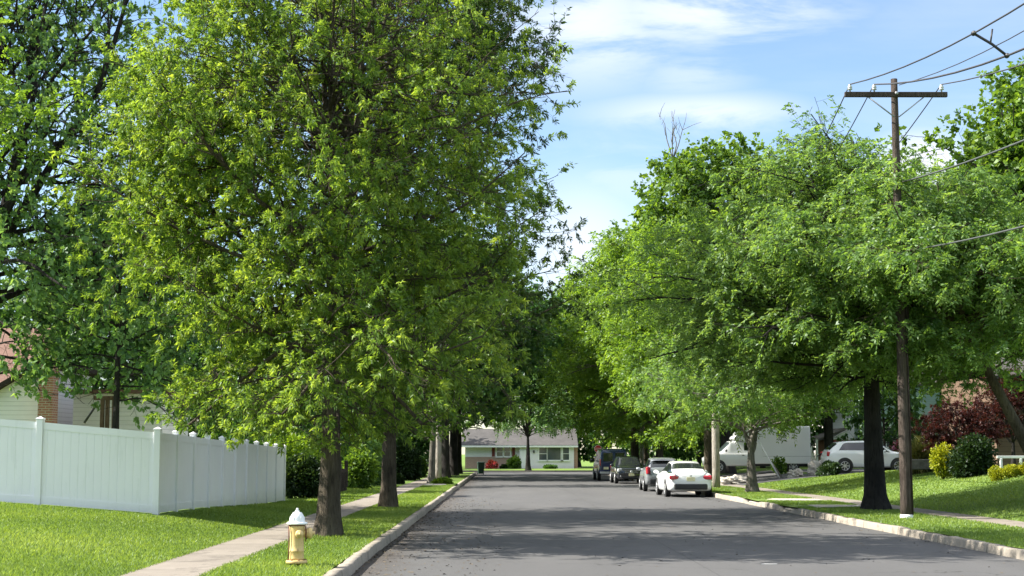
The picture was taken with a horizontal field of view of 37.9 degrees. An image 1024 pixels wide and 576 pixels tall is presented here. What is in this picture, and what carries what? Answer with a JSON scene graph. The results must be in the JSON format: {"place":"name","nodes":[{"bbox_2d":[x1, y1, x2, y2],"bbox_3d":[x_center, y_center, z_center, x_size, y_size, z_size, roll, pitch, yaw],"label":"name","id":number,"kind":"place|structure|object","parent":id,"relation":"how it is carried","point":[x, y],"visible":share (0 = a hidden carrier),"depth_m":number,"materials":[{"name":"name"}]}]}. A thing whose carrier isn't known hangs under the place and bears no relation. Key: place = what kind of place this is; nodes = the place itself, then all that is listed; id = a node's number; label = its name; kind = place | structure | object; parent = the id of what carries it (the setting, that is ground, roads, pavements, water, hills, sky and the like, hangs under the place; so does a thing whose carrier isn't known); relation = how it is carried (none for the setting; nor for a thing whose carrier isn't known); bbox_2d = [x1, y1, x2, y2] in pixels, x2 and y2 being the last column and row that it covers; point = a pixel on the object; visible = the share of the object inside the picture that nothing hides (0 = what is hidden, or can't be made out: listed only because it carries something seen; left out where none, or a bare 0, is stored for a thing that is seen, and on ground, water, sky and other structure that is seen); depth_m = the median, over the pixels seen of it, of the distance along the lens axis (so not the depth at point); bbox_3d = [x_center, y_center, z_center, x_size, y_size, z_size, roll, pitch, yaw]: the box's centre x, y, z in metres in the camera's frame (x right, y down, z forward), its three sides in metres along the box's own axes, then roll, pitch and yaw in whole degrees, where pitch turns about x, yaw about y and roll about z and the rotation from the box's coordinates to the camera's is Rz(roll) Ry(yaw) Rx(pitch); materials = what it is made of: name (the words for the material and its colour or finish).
{"place":"outdoors","nodes":[
{"label":"outdoors","id":0,"kind":"place"},
{"bbox_2d":[0,472,427,575],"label":"lawn","id":1,"kind":"structure","parent":0,"point":[201,508],"depth_m":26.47,"materials":[{"name":"plant"}]},
{"bbox_2d":[0,278,35,327],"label":"garden tree","id":2,"kind":"object","parent":1,"relation":"on","point":[6,287],"visible":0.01,"depth_m":81.44,"materials":[{"name":"green plant"}]},
{"bbox_2d":[0,0,98,170],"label":"locust tree","id":3,"kind":"object","parent":1,"relation":"on","point":[27,113],"visible":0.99,"depth_m":34.24,"materials":[{"name":"green plant"}]},
{"bbox_2d":[0,232,135,389],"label":"tall tree","id":4,"kind":"object","parent":1,"relation":"on","point":[25,279],"visible":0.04,"depth_m":74.80,"materials":[{"name":"green plant"}]},
{"bbox_2d":[0,328,187,435],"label":"house","id":5,"kind":"structure","parent":1,"relation":"on","point":[59,408],"depth_m":48.33,"materials":[{"name":"white"}]},
{"bbox_2d":[83,396,123,427],"bbox_3d":[-11.961,4.683,43.689,1.197,3.040,0.168,0,-6,0],"label":"garden pergola","id":6,"kind":"object","parent":1,"relation":"on","point":[104,401],"visible":0.37,"depth_m":43.75,"materials":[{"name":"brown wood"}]},
{"bbox_2d":[0,196,221,427],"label":"garden tree","id":7,"kind":"object","parent":1,"relation":"on","point":[17,313],"visible":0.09,"depth_m":72.70,"materials":[{"name":"green plant"}]},
{"bbox_2d":[8,183,251,430],"bbox_3d":[-10.442,1.667,40.468,6.664,8.664,7.660,0,-6,0],"label":"shade tree","id":8,"kind":"object","parent":1,"relation":"on","point":[117,340],"visible":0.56,"depth_m":39.70,"materials":[{"name":"green plant"}]},
{"bbox_2d":[0,416,285,514],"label":"vinyl fence","id":9,"kind":"object","parent":1,"relation":"on","point":[157,471],"visible":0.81,"depth_m":31.86,"materials":[{"name":"white plastic"}]},
{"bbox_2d":[0,0,314,402],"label":"tall tree","id":10,"kind":"object","parent":1,"relation":"on","point":[42,34],"visible":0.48,"depth_m":40.36,"materials":[{"name":"green plant"}]},
{"bbox_2d":[69,312,257,437],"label":"garden tree","id":11,"kind":"object","parent":1,"relation":"on","point":[92,348],"visible":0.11,"depth_m":65.64,"materials":[{"name":"green plant"}]},
{"bbox_2d":[106,243,291,432],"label":"garden tree","id":12,"kind":"object","parent":1,"relation":"on","point":[228,262],"visible":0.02,"depth_m":109.08,"materials":[{"name":"green plant"}]},
{"bbox_2d":[141,320,352,455],"bbox_3d":[-11.217,4.792,62.582,7.424,7.636,7.998,5,-8,-38],"label":"garden tree","id":13,"kind":"object","parent":1,"relation":"on","point":[237,421],"visible":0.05,"depth_m":62.33,"materials":[{"name":"green plant"}]},
{"bbox_2d":[160,485,399,530],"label":"grass","id":14,"kind":"structure","parent":1,"relation":"on","point":[261,509],"depth_m":37.65,"materials":[{"name":"green plant"}]},
{"bbox_2d":[262,431,319,495],"bbox_3d":[-8.315,6.699,55.460,2.221,2.873,2.774,0,-6,0],"label":"lilac bush","id":15,"kind":"object","parent":1,"relation":"on","point":[298,446],"visible":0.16,"depth_m":55.11,"materials":[{"name":"green plant"}]},
{"bbox_2d":[285,452,319,497],"bbox_3d":[-7.403,6.731,52.593,1.864,1.940,1.685,0,-6,0],"label":"hedge","id":16,"kind":"object","parent":1,"relation":"on","point":[302,477],"visible":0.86,"depth_m":52.24,"materials":[{"name":"green plant"}]},
{"bbox_2d":[340,447,347,490],"bbox_3d":[-7.011,7.248,60.428,0.190,2.101,5.588,0,-6,0],"label":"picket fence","id":17,"kind":"object","parent":1,"relation":"on","point":[344,478],"visible":0.25,"depth_m":61.95,"materials":[{"name":"brown wood"}]},
{"bbox_2d":[297,342,396,466],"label":"garden tree","id":18,"kind":"object","parent":1,"relation":"on","point":[308,425],"visible":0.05,"depth_m":79.01,"materials":[{"name":"green plant"}]},
{"bbox_2d":[342,443,381,488],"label":"garden shrub","id":19,"kind":"object","parent":1,"relation":"on","point":[362,472],"visible":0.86,"depth_m":67.09,"materials":[{"name":"green plant"}]},
{"bbox_2d":[366,435,396,485],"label":"garden shrub","id":20,"kind":"object","parent":1,"relation":"on","point":[379,458],"visible":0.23,"depth_m":73.14,"materials":[{"name":"green plant"}]},
{"bbox_2d":[348,406,429,457],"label":"garden tree","id":21,"kind":"object","parent":1,"relation":"on","point":[420,444],"visible":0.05,"depth_m":106.48,"materials":[{"name":"green plant"}]},
{"bbox_2d":[396,437,423,479],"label":"yew bush","id":22,"kind":"object","parent":1,"relation":"on","point":[409,461],"visible":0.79,"depth_m":90.81,"materials":[{"name":"green plant"}]},
{"bbox_2d":[121,478,429,575],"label":"pavement","id":23,"kind":"structure","parent":0,"point":[200,561],"depth_m":25.06,"materials":[{"name":"concrete"}]},
{"bbox_2d":[435,345,441,477],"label":"utility pole","id":24,"kind":"object","parent":23,"relation":"on","point":[438,458],"visible":0.2,"depth_m":94.70,"materials":[{"name":"grey wood"}]},
{"bbox_2d":[197,472,473,575],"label":"verge","id":25,"kind":"structure","parent":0,"point":[459,478],"depth_m":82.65,"materials":[{"name":"plant"}]},
{"bbox_2d":[286,508,314,566],"bbox_3d":[-3.042,3.586,21.319,0.366,0.880,0.345,-3,-7,24],"label":"fire hydrant","id":26,"kind":"object","parent":25,"relation":"on","point":[296,524],"visible":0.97,"depth_m":21.23,"materials":[{"name":"yellow metal"}]},
{"bbox_2d":[43,0,580,536],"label":"oak tree","id":27,"kind":"object","parent":25,"relation":"on","point":[199,124],"visible":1,"depth_m":28.47,"materials":[{"name":"green plant"}]},
{"bbox_2d":[227,0,611,507],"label":"oak tree","id":28,"kind":"object","parent":25,"relation":"on","point":[388,496],"visible":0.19,"depth_m":44.92,"materials":[{"name":"green plant"}]},
{"bbox_2d":[431,476,452,483],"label":"hosta clump","id":29,"kind":"object","parent":25,"relation":"on","point":[443,480],"visible":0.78,"depth_m":79.49,"materials":[{"name":"green plant"}]},
{"bbox_2d":[396,267,503,482],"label":"maple tree","id":30,"kind":"object","parent":25,"relation":"on","point":[432,462],"visible":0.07,"depth_m":82.26,"materials":[{"name":"green plant"}]},
{"bbox_2d":[350,221,570,477],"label":"street tree","id":31,"kind":"object","parent":25,"relation":"on","point":[445,460],"visible":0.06,"depth_m":98.06,"materials":[{"name":"green plant"}]},
{"bbox_2d":[396,230,546,474],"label":"street tree","id":32,"kind":"object","parent":25,"relation":"on","point":[453,456],"visible":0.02,"depth_m":111.94,"materials":[{"name":"green plant"}]},
{"bbox_2d":[416,269,559,472],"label":"street tree","id":33,"kind":"object","parent":25,"relation":"on","point":[534,399],"visible":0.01,"depth_m":123.80,"materials":[{"name":"green plant"}]},
{"bbox_2d":[0,0,1023,454],"label":"sky","id":34,"kind":"structure","parent":0,"point":[732,66],"materials":[{"name":"blue"}]},
{"bbox_2d":[462,429,577,467],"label":"house","id":35,"kind":"structure","parent":0,"point":[559,450],"depth_m":171.43,"materials":[{"name":"white paint"}]},
{"bbox_2d":[538,447,546,460],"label":"window","id":36,"kind":"structure","parent":35,"relation":"in","point":[542,451],"depth_m":170.94,"materials":[{"name":"grey glass"}]},
{"bbox_2d":[547,447,562,460],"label":"window","id":37,"kind":"structure","parent":35,"relation":"in","point":[553,453],"depth_m":170.98,"materials":[{"name":"grey glass"}]},
{"bbox_2d":[561,447,569,460],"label":"window","id":38,"kind":"structure","parent":35,"relation":"in","point":[566,450],"depth_m":170.98,"materials":[{"name":"grey glass"}]},
{"bbox_2d":[428,464,702,469],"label":"lawn","id":39,"kind":"structure","parent":0,"point":[587,467],"depth_m":170.06,"materials":[{"name":"plant"}]},
{"bbox_2d":[506,454,521,468],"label":"conifer bush","id":40,"kind":"object","parent":39,"relation":"on","point":[514,462],"visible":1,"depth_m":167.43,"materials":[{"name":"green plant"}]},
{"bbox_2d":[489,374,575,469],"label":"shade tree","id":41,"kind":"object","parent":39,"relation":"on","point":[529,426],"visible":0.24,"depth_m":147.39,"materials":[{"name":"green plant"}]},
{"bbox_2d":[520,293,582,466],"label":"street tree","id":42,"kind":"object","parent":39,"relation":"on","point":[579,462],"visible":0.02,"depth_m":182.65,"materials":[{"name":"green plant"}]},
{"bbox_2d":[533,392,618,467],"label":"garden tree","id":43,"kind":"object","parent":39,"relation":"on","point":[582,439],"visible":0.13,"depth_m":180.39,"materials":[{"name":"green plant"}]},
{"bbox_2d":[569,390,629,462],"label":"garden tree","id":44,"kind":"object","parent":39,"relation":"on","point":[592,452],"visible":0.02,"depth_m":177.60,"materials":[{"name":"green plant"}]},
{"bbox_2d":[619,425,682,460],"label":"garden tree","id":45,"kind":"object","parent":39,"relation":"on","point":[627,448],"visible":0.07,"depth_m":149.87,"materials":[{"name":"green plant"}]},
{"bbox_2d":[333,455,1022,568],"bbox_3d":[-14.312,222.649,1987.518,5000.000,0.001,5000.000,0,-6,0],"label":"ground","id":46,"kind":"structure","parent":0,"point":[463,460],"depth_m":283.92,"materials":[{"name":"soil"}]},
{"bbox_2d":[463,470,592,471],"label":"kerb","id":47,"kind":"structure","parent":46,"relation":"on","point":[530,470],"depth_m":146.93,"materials":[{"name":"concrete"}]},
{"bbox_2d":[648,415,703,460],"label":"garden tree","id":48,"kind":"object","parent":46,"relation":"on","point":[666,452],"depth_m":133.46,"materials":[{"name":"green plant"}]},
{"bbox_2d":[351,472,1023,575],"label":"road","id":49,"kind":"structure","parent":0,"point":[539,524],"depth_m":30.02,"materials":[{"name":"grey asphalt"}]},
{"bbox_2d":[323,473,475,575],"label":"kerb","id":50,"kind":"structure","parent":49,"relation":"on","point":[350,565],"depth_m":28.34,"materials":[{"name":"concrete"}]},
{"bbox_2d":[353,498,501,575],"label":"leaf litter","id":51,"kind":"object","parent":49,"relation":"on","point":[402,533],"visible":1,"depth_m":32.11,"materials":[{"name":"plant"}]},
{"bbox_2d":[590,449,627,480],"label":"van","id":52,"kind":"object","parent":49,"relation":"on","point":[604,459],"visible":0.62,"depth_m":97.45,"materials":[{"name":"blue metal"}]},
{"bbox_2d":[610,456,644,483],"bbox_3d":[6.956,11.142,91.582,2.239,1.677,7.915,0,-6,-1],"label":"crossover","id":53,"kind":"object","parent":49,"relation":"on","point":[623,467],"visible":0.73,"depth_m":88.92,"materials":[{"name":"black metal"}]},
{"bbox_2d":[636,457,674,490],"bbox_3d":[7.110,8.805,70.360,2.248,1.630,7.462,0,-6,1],"label":"hatchback","id":54,"kind":"object","parent":49,"relation":"on","point":[647,476],"visible":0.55,"depth_m":70.03,"materials":[{"name":"silver metal"}]},
{"bbox_2d":[654,461,711,496],"bbox_3d":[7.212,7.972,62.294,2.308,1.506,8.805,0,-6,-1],"label":"sedan","id":55,"kind":"object","parent":49,"relation":"on","point":[695,476],"visible":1,"depth_m":60.67,"materials":[{"name":"white metal"}]},
{"bbox_2d":[607,475,1023,559],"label":"kerb","id":56,"kind":"structure","parent":49,"relation":"on","point":[993,548],"depth_m":32.63,"materials":[{"name":"concrete"}]},
{"bbox_2d":[720,469,863,484],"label":"driveway","id":57,"kind":"structure","parent":0,"point":[767,476],"depth_m":86.25,"materials":[{"name":"concrete"}]},
{"bbox_2d":[702,426,813,473],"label":"box truck","id":58,"kind":"object","parent":57,"relation":"on","point":[798,455],"visible":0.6,"depth_m":91.58,"materials":[{"name":"white metal"}]},
{"bbox_2d":[817,441,898,472],"bbox_3d":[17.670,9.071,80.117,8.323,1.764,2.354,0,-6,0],"label":"suv","id":59,"kind":"object","parent":57,"relation":"on","point":[848,456],"visible":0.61,"depth_m":79.23,"materials":[{"name":"white metal"}]},
{"bbox_2d":[785,505,859,509],"bbox_3d":[9.683,6.763,45.804,2.367,0.172,2.000,0,-6,0],"label":"driveway apron","id":60,"kind":"object","parent":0,"point":[817,506],"visible":0.29,"depth_m":45.99,"materials":[{"name":"concrete"}]},
{"bbox_2d":[701,466,1023,521],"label":"lawn","id":61,"kind":"structure","parent":0,"point":[741,469],"depth_m":48.92,"materials":[{"name":"plant"}]},
{"bbox_2d":[644,404,733,464],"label":"garden tree","id":62,"kind":"object","parent":61,"relation":"on","point":[687,453],"visible":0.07,"depth_m":108.51,"materials":[{"name":"green plant"}]},
{"bbox_2d":[588,103,808,473],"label":"maple tree","id":63,"kind":"object","parent":61,"relation":"on","point":[686,165],"visible":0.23,"depth_m":95.72,"materials":[{"name":"green plant"}]},
{"bbox_2d":[726,475,746,483],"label":"boulder","id":64,"kind":"object","parent":61,"relation":"on","point":[738,479],"visible":0.45,"depth_m":78.60,"materials":[{"name":"stone"}]},
{"bbox_2d":[770,455,786,473],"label":"garden shrub","id":65,"kind":"object","parent":61,"relation":"on","point":[781,466],"visible":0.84,"depth_m":87.35,"materials":[{"name":"green plant"}]},
{"bbox_2d":[787,468,803,477],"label":"boulder","id":66,"kind":"object","parent":61,"relation":"on","point":[797,472],"visible":0.7,"depth_m":79.32,"materials":[{"name":"stone"}]},
{"bbox_2d":[777,401,837,453],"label":"garden tree","id":67,"kind":"object","parent":61,"relation":"on","point":[820,430],"visible":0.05,"depth_m":117.94,"materials":[{"name":"green plant"}]},
{"bbox_2d":[807,458,822,474],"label":"boulder","id":68,"kind":"object","parent":61,"relation":"on","point":[812,464],"visible":0.56,"depth_m":80.28,"materials":[{"name":"stone"}]},
{"bbox_2d":[815,460,841,475],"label":"garden shrub","id":69,"kind":"object","parent":61,"relation":"on","point":[829,468],"visible":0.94,"depth_m":75.37,"materials":[{"name":"green plant"}]},
{"bbox_2d":[810,400,853,460],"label":"house","id":70,"kind":"structure","parent":61,"relation":"on","point":[839,429],"depth_m":116.16,"materials":[{"name":"white"}]},
{"bbox_2d":[811,357,862,448],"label":"maple tree","id":71,"kind":"object","parent":61,"relation":"on","point":[828,430],"depth_m":111.44,"materials":[{"name":"green plant"}]},
{"bbox_2d":[702,153,1023,452],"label":"locust tree","id":72,"kind":"object","parent":61,"relation":"on","point":[995,262],"visible":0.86,"depth_m":37.49,"materials":[{"name":"green plant"}]},
{"bbox_2d":[836,369,926,446],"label":"garden tree","id":73,"kind":"object","parent":61,"relation":"on","point":[914,404],"visible":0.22,"depth_m":87.43,"materials":[{"name":"green plant"}]},
{"bbox_2d":[854,372,939,448],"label":"house","id":74,"kind":"structure","parent":61,"relation":"on","point":[929,399],"depth_m":104.97,"materials":[{"name":"grey"}]},
{"bbox_2d":[889,366,941,437],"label":"garden tree","id":75,"kind":"object","parent":61,"relation":"on","point":[918,415],"visible":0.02,"depth_m":102.82,"materials":[{"name":"green plant"}]},
{"bbox_2d":[912,459,932,469],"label":"garden wall","id":76,"kind":"structure","parent":61,"relation":"on","point":[920,464],"depth_m":59.61,"materials":[{"name":"stone"}]},
{"bbox_2d":[893,434,954,473],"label":"ornamental grass","id":77,"kind":"object","parent":61,"relation":"on","point":[917,449],"depth_m":61.28,"materials":[{"name":"plant"}]},
{"bbox_2d":[929,442,952,478],"bbox_3d":[15.921,6.487,55.236,1.086,1.672,0.919,0,-6,0],"label":"golden shrub","id":78,"kind":"object","parent":61,"relation":"on","point":[938,460],"visible":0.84,"depth_m":55.09,"materials":[{"name":"yellow plant"}]},
{"bbox_2d":[874,56,1023,392],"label":"maple tree","id":79,"kind":"object","parent":61,"relation":"on","point":[996,134],"visible":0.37,"depth_m":62.45,"materials":[{"name":"green plant"}]},
{"bbox_2d":[918,160,980,399],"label":"maple tree","id":80,"kind":"object","parent":61,"relation":"on","point":[927,392],"depth_m":80.53,"materials":[{"name":"green plant"}]},
{"bbox_2d":[910,393,1011,451],"bbox_3d":[17.292,5.666,58.031,3.967,3.217,3.419,0,-6,0],"label":"japanese maple","id":81,"kind":"object","parent":61,"relation":"on","point":[974,419],"visible":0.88,"depth_m":57.42,"materials":[{"name":"red plant"}]},
{"bbox_2d":[945,432,998,478],"bbox_3d":[16.670,6.142,53.910,1.872,1.866,2.211,0,-6,0],"label":"dark shrub","id":82,"kind":"object","parent":61,"relation":"on","point":[971,457],"visible":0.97,"depth_m":53.36,"materials":[{"name":"green plant"}]},
{"bbox_2d":[935,348,1023,467],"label":"house","id":83,"kind":"structure","parent":61,"relation":"on","point":[1003,457],"depth_m":66.08,"materials":[{"name":"brown"}]},
{"bbox_2d":[958,363,1023,464],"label":"japanese maple","id":84,"kind":"object","parent":61,"relation":"on","point":[997,409],"visible":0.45,"depth_m":62.63,"materials":[{"name":"brown plant"}]},
{"bbox_2d":[987,465,1006,481],"bbox_3d":[16.160,6.235,49.713,0.612,0.710,0.576,0,-6,0],"label":"round bush","id":85,"kind":"object","parent":61,"relation":"on","point":[997,474],"visible":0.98,"depth_m":49.63,"materials":[{"name":"yellow plant"}]},
{"bbox_2d":[1003,464,1018,477],"bbox_3d":[16.614,6.166,49.732,0.566,0.647,0.636,-5,-8,38],"label":"round bush","id":86,"kind":"object","parent":61,"relation":"on","point":[1011,470],"visible":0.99,"depth_m":49.62,"materials":[{"name":"yellow plant"}]},
{"bbox_2d":[712,485,1023,548],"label":"verge","id":87,"kind":"structure","parent":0,"point":[808,505],"depth_m":35.17,"materials":[{"name":"plant"}]},
{"bbox_2d":[521,223,687,459],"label":"honey locust tree","id":88,"kind":"object","parent":87,"relation":"on","point":[580,406],"visible":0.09,"depth_m":116.52,"materials":[{"name":"green plant"}]},
{"bbox_2d":[558,344,672,463],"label":"honey locust tree","id":89,"kind":"object","parent":87,"relation":"on","point":[646,455],"depth_m":128.48,"materials":[{"name":"green plant"}]},
{"bbox_2d":[531,216,733,456],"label":"honey locust tree","id":90,"kind":"object","parent":87,"relation":"on","point":[586,365],"visible":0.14,"depth_m":100.23,"materials":[{"name":"green plant"}]},
{"bbox_2d":[578,193,801,474],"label":"honey locust tree","id":91,"kind":"object","parent":87,"relation":"on","point":[630,356],"visible":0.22,"depth_m":82.75,"materials":[{"name":"green plant"}]},
{"bbox_2d":[710,318,719,487],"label":"utility pole","id":92,"kind":"object","parent":87,"relation":"on","point":[715,460],"visible":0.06,"depth_m":70.48,"materials":[{"name":"brown wood"}]},
{"bbox_2d":[618,279,910,491],"bbox_3d":[10.215,3.822,63.092,10.719,9.776,12.282,2,-7,-17],"label":"locust tree","id":93,"kind":"object","parent":87,"relation":"on","point":[724,404],"visible":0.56,"depth_m":61.59,"materials":[{"name":"green plant"}]},
{"bbox_2d":[567,95,1023,509],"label":"locust tree","id":94,"kind":"object","parent":87,"relation":"on","point":[753,320],"visible":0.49,"depth_m":41.91,"materials":[{"name":"green plant"}]},
{"bbox_2d":[844,78,947,517],"bbox_3d":[9.792,0.230,37.616,2.620,11.250,0.412,0,-6,0],"label":"power pole","id":95,"kind":"object","parent":87,"relation":"on","point":[905,461],"visible":0.88,"depth_m":37.40,"materials":[{"name":"brown wood"}]},
{"bbox_2d":[850,3,1023,84],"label":"power line","id":96,"kind":"object","parent":95,"relation":"attached to","point":[999,18],"visible":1,"depth_m":29.93,"materials":[{"name":"black rubber"}]},
{"bbox_2d":[873,48,1023,84],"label":"power line","id":97,"kind":"object","parent":95,"relation":"attached to","point":[993,60],"visible":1,"depth_m":31.37,"materials":[{"name":"black rubber"}]},
{"bbox_2d":[971,29,1009,58],"bbox_3d":[9.039,-4.620,28.224,0.710,0.569,0.156,0,-6,0],"label":"wire spacer","id":98,"kind":"object","parent":97,"relation":"attached to","point":[990,43],"visible":1,"depth_m":28.20,"materials":[{"name":"grey metal"}]},
{"bbox_2d":[899,30,1023,84],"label":"power line","id":99,"kind":"object","parent":95,"relation":"attached to","point":[969,58],"visible":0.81,"depth_m":32.09,"materials":[{"name":"black rubber"}]},
{"bbox_2d":[901,139,1023,182],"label":"telephone cable","id":100,"kind":"object","parent":95,"relation":"attached to","point":[1000,149],"visible":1,"depth_m":32.47,"materials":[{"name":"black rubber"}]},
{"bbox_2d":[917,225,1023,248],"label":"telephone cable","id":101,"kind":"object","parent":95,"relation":"attached to","point":[1015,228],"visible":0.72,"depth_m":31.86,"materials":[{"name":"black rubber"}]},
{"bbox_2d":[941,64,1023,84],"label":"power line","id":102,"kind":"object","parent":95,"relation":"attached to","point":[984,75],"visible":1,"depth_m":34.68,"materials":[{"name":"black rubber"}]},
{"bbox_2d":[723,484,1023,527],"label":"pavement","id":103,"kind":"structure","parent":0,"point":[977,518],"depth_m":41.60,"materials":[{"name":"concrete"}]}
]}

